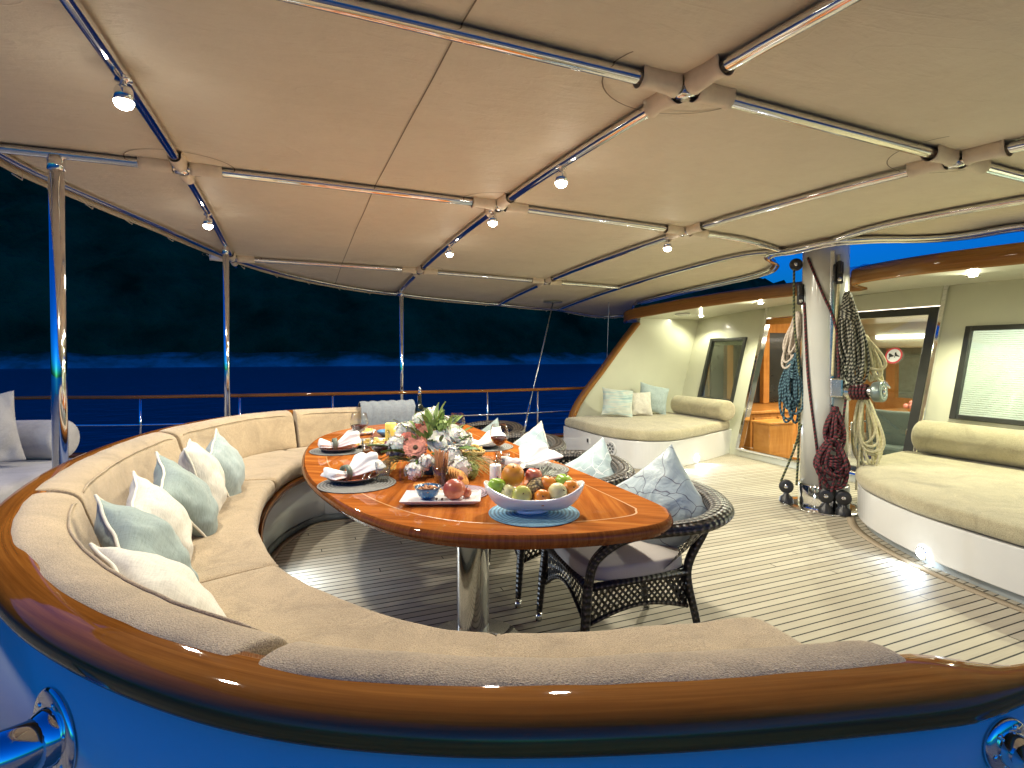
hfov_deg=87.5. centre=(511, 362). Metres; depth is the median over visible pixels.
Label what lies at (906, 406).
flower bowl
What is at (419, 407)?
wine bottle
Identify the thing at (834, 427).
rope coil
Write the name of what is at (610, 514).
dining table
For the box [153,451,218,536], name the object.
throw pillow
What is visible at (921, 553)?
courtesy light
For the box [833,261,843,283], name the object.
pulley block
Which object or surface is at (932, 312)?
sliding door
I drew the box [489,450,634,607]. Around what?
wicker chair
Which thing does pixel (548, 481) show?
mandarin
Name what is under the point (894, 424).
sofa
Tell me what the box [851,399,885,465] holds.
rope coil
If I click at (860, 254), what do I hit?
sky
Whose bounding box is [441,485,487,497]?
placemat
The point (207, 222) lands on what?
spotlight
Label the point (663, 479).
throw pillow
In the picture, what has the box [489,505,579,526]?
placemat
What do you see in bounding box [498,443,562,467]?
napkin
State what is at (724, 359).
window glass
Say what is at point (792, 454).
halyard
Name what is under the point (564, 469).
placemat
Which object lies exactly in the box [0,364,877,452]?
water
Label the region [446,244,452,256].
spotlight
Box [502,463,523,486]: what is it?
orange
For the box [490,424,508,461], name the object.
wine glass
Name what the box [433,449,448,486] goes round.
breadstick glass
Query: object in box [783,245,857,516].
mast
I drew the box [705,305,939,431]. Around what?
saloon
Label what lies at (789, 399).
rope coil
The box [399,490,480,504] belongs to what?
snack tray
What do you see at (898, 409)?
saloon table
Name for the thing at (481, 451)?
popcorn basket
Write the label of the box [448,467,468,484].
cracker stack
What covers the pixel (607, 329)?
shroud
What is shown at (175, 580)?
throw pillow
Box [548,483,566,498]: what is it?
apple
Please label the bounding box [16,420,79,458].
bolster
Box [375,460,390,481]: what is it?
tumbler
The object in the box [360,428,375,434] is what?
snack dish
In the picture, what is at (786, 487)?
pulley block
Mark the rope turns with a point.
(854, 389)
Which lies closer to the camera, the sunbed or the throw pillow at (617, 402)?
the sunbed
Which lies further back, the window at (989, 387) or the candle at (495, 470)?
the window at (989, 387)
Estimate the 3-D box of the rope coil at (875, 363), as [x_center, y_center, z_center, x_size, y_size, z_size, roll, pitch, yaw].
[3.102,-0.032,4.591,0.189,0.422,0.107,0,1,8]
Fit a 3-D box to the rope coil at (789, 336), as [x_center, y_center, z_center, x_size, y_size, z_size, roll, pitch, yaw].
[2.610,-0.189,4.985,0.193,0.578,0.111,1,1,45]
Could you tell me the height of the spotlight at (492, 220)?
0.118 m
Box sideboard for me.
[744,402,849,447]
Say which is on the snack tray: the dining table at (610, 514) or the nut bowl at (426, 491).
the nut bowl at (426, 491)
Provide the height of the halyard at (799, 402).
2.021 m
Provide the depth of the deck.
3.24 m
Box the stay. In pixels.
[524,301,561,430]
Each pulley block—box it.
[779,479,793,502]
[789,258,802,270]
[818,488,833,513]
[835,490,851,515]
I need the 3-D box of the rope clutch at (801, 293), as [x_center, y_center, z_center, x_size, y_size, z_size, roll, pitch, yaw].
[2.655,-0.628,4.899,0.081,0.195,0.106,1,1,30]
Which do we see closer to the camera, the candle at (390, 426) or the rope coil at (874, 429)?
the candle at (390, 426)
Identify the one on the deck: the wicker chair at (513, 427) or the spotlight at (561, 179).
the wicker chair at (513, 427)
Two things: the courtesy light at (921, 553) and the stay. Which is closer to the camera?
the courtesy light at (921, 553)
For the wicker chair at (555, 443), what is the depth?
4.19 m
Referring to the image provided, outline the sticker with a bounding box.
[885,348,902,363]
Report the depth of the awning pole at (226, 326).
5.17 m
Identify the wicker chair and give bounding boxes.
[465,420,524,442]
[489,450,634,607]
[505,432,565,450]
[535,473,734,631]
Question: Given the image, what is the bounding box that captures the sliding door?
[851,306,939,470]
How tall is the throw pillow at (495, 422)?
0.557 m
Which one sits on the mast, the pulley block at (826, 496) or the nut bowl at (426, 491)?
the pulley block at (826, 496)
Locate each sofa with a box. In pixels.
[0,407,1023,767]
[850,409,909,455]
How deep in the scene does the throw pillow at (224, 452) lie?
3.18 m
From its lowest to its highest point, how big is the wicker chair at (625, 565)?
0.743 m
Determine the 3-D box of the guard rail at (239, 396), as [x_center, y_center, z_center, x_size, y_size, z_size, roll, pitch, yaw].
[-1.780,0.830,7.711,15.536,0.872,0.779,0,1,-18]
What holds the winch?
attached to the mast
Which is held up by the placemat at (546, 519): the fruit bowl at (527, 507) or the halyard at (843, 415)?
the fruit bowl at (527, 507)
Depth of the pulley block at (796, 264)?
4.89 m
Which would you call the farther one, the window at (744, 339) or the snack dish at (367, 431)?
the window at (744, 339)
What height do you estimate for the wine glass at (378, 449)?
0.233 m
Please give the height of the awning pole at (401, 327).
2.291 m
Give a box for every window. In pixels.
[697,337,746,402]
[949,324,1023,425]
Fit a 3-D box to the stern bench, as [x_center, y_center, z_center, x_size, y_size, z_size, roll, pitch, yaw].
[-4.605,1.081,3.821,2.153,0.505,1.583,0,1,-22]
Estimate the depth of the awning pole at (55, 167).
2.94 m
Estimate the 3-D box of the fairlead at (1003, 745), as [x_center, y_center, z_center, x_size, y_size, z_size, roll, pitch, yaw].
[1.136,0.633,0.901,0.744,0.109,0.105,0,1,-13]
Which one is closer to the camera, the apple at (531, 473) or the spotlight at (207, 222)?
the apple at (531, 473)
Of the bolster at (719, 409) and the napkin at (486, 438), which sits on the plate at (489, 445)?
the napkin at (486, 438)
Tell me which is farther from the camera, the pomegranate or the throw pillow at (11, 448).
the throw pillow at (11, 448)
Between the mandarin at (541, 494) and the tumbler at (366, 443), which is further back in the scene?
the tumbler at (366, 443)
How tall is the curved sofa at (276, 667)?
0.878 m
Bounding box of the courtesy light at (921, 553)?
[916,546,926,560]
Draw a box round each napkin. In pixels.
[318,429,360,449]
[320,452,385,479]
[471,427,505,444]
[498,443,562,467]
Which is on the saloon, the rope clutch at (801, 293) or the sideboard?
the sideboard
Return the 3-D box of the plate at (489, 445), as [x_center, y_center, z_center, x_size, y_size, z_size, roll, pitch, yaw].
[-0.188,0.566,3.677,0.240,0.027,0.240,0,1,-22]
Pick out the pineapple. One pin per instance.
(533, 485)
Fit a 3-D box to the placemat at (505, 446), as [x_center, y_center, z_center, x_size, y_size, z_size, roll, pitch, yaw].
[-0.181,0.582,3.713,0.380,0.004,0.380,0,1,-22]
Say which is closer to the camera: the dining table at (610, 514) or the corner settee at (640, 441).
the dining table at (610, 514)
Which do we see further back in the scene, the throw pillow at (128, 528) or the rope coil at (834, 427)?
the rope coil at (834, 427)
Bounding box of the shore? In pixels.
[0,350,609,368]
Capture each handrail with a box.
[0,686,75,767]
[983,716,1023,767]
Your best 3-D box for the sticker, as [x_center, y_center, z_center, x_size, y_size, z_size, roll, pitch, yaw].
[4.109,-0.076,5.760,0.049,0.174,0.180,0,1,-22]
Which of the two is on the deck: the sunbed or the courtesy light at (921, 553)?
the sunbed
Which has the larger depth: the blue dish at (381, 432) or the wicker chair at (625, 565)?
the blue dish at (381, 432)
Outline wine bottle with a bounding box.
[415,386,423,413]
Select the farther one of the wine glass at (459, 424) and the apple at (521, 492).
the wine glass at (459, 424)
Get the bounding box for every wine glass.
[350,412,367,444]
[369,430,390,474]
[450,413,464,444]
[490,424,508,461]
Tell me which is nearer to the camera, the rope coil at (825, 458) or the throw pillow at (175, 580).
the throw pillow at (175, 580)
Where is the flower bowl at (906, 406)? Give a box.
[903,401,911,411]
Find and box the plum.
[463,486,471,497]
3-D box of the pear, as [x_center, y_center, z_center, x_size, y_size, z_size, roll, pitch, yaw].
[-0.016,0.521,2.146,0.066,0.065,0.064,0,1,-22]
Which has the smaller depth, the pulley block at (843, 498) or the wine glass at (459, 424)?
the wine glass at (459, 424)
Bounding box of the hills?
[0,166,785,354]
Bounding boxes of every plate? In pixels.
[319,444,358,452]
[327,472,375,483]
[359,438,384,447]
[479,442,496,448]
[523,461,552,470]
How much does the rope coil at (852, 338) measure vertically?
0.867 m
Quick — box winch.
[830,378,890,401]
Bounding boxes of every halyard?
[780,424,801,480]
[793,269,800,484]
[803,303,821,489]
[807,257,839,377]
[830,399,846,492]
[831,254,840,375]
[855,443,860,489]
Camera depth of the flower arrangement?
2.86 m
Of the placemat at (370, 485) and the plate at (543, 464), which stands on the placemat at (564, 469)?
the plate at (543, 464)
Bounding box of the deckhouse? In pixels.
[568,242,1023,482]
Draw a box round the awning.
[0,0,1023,318]
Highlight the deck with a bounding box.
[270,431,1023,664]
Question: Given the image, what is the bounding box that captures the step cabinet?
[751,419,793,455]
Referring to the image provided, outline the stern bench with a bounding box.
[0,459,51,502]
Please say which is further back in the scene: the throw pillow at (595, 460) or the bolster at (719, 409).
the bolster at (719, 409)
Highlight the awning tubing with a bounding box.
[0,0,1023,316]
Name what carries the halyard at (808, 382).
attached to the mast
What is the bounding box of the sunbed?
[846,451,1023,612]
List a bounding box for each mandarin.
[534,489,550,505]
[542,476,555,490]
[563,480,578,494]
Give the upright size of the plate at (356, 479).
0.027 m
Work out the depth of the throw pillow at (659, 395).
8.08 m
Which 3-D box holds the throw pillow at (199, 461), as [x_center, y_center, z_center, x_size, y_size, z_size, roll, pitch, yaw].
[-1.673,0.619,2.901,0.241,0.377,0.377,0,1,-22]
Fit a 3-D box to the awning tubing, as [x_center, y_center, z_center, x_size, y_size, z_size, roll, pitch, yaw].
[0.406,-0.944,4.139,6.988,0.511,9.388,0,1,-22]
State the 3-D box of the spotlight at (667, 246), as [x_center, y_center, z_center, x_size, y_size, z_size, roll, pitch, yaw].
[1.386,-1.050,4.771,0.068,0.118,0.068,0,1,-22]
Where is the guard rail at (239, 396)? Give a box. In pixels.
[14,387,583,459]
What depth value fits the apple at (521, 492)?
2.10 m
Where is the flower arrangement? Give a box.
[368,401,493,480]
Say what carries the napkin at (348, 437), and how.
on the plate at (346, 448)
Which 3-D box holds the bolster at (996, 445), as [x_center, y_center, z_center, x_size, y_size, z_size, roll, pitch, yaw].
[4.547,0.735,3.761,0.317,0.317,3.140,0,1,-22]
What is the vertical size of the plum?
0.052 m
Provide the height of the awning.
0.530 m
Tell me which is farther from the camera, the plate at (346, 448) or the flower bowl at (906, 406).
the flower bowl at (906, 406)
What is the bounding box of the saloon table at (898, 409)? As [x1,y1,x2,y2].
[864,408,908,413]
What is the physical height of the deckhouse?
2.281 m
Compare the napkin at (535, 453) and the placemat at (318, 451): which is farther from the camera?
the placemat at (318, 451)
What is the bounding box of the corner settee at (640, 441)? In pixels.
[564,412,731,468]
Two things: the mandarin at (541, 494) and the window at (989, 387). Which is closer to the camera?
the mandarin at (541, 494)
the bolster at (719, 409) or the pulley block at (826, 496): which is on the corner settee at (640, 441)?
the bolster at (719, 409)
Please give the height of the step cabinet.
0.695 m
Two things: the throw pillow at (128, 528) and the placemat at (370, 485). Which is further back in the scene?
the placemat at (370, 485)
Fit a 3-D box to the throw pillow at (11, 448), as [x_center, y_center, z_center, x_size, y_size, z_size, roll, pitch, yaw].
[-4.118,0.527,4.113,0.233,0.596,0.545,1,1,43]
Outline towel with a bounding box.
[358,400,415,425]
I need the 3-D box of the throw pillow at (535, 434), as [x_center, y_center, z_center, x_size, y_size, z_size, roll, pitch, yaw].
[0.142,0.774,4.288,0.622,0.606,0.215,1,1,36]
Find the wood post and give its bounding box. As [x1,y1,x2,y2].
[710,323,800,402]
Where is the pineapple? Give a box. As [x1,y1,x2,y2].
[526,461,568,499]
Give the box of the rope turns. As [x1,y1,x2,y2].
[848,384,869,399]
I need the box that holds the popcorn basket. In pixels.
[462,444,485,458]
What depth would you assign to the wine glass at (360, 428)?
3.64 m
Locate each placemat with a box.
[309,446,369,455]
[317,475,395,493]
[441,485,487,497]
[484,443,512,451]
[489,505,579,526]
[502,463,568,475]
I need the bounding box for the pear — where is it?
[500,484,514,497]
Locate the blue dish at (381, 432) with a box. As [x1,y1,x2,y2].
[376,429,384,436]
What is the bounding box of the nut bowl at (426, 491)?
[414,483,440,499]
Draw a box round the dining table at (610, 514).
[302,423,672,635]
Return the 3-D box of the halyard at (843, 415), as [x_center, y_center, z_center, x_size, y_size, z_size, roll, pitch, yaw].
[2.827,0.720,4.624,0.161,0.804,0.031,0,1,-15]
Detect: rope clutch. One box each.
[797,283,805,304]
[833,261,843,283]
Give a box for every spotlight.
[113,76,134,110]
[203,213,212,229]
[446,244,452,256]
[488,210,496,226]
[555,165,566,187]
[663,237,670,251]
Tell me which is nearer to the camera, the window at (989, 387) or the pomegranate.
the pomegranate
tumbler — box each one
[361,437,373,452]
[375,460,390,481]
[495,451,509,469]
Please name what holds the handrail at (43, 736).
attached to the curved sofa at (276, 667)
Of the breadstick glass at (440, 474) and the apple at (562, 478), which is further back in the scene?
the breadstick glass at (440, 474)
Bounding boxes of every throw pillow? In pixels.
[0,391,25,461]
[89,543,225,616]
[94,494,198,580]
[126,471,193,559]
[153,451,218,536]
[178,439,226,512]
[205,428,244,496]
[482,418,499,431]
[513,421,549,446]
[565,437,614,478]
[601,387,632,416]
[616,444,706,547]
[632,392,652,414]
[640,382,668,413]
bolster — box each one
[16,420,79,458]
[671,395,734,420]
[911,420,1023,467]
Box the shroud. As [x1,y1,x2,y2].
[607,302,608,356]
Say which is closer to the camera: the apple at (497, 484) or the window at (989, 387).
the apple at (497, 484)
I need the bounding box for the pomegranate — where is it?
[443,476,465,499]
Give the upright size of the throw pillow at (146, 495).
0.417 m
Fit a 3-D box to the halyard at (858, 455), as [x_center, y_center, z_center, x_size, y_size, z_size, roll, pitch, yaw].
[2.986,0.900,4.621,0.069,0.403,0.029,-1,1,-28]
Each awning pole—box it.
[46,154,68,467]
[222,246,230,416]
[399,290,403,399]
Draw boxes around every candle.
[385,422,395,440]
[490,462,500,478]
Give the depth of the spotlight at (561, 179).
3.00 m
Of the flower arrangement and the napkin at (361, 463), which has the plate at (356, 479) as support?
the napkin at (361, 463)
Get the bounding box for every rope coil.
[778,352,802,423]
[781,311,801,368]
[813,439,850,489]
[823,406,846,451]
[836,291,869,387]
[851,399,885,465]
[864,335,886,381]
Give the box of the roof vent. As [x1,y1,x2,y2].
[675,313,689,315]
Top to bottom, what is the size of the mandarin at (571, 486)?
0.066 m
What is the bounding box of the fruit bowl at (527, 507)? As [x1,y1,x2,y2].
[484,480,584,514]
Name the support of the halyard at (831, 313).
attached to the mast
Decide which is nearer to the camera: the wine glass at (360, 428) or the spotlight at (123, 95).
the spotlight at (123, 95)
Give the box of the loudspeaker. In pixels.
[606,441,615,454]
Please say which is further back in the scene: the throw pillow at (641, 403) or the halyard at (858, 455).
the throw pillow at (641, 403)
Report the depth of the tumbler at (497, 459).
2.95 m
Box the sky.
[760,231,1023,282]
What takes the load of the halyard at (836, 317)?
attached to the mast
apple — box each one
[488,476,505,493]
[512,485,531,499]
[525,467,541,480]
[548,483,566,498]
[555,473,571,483]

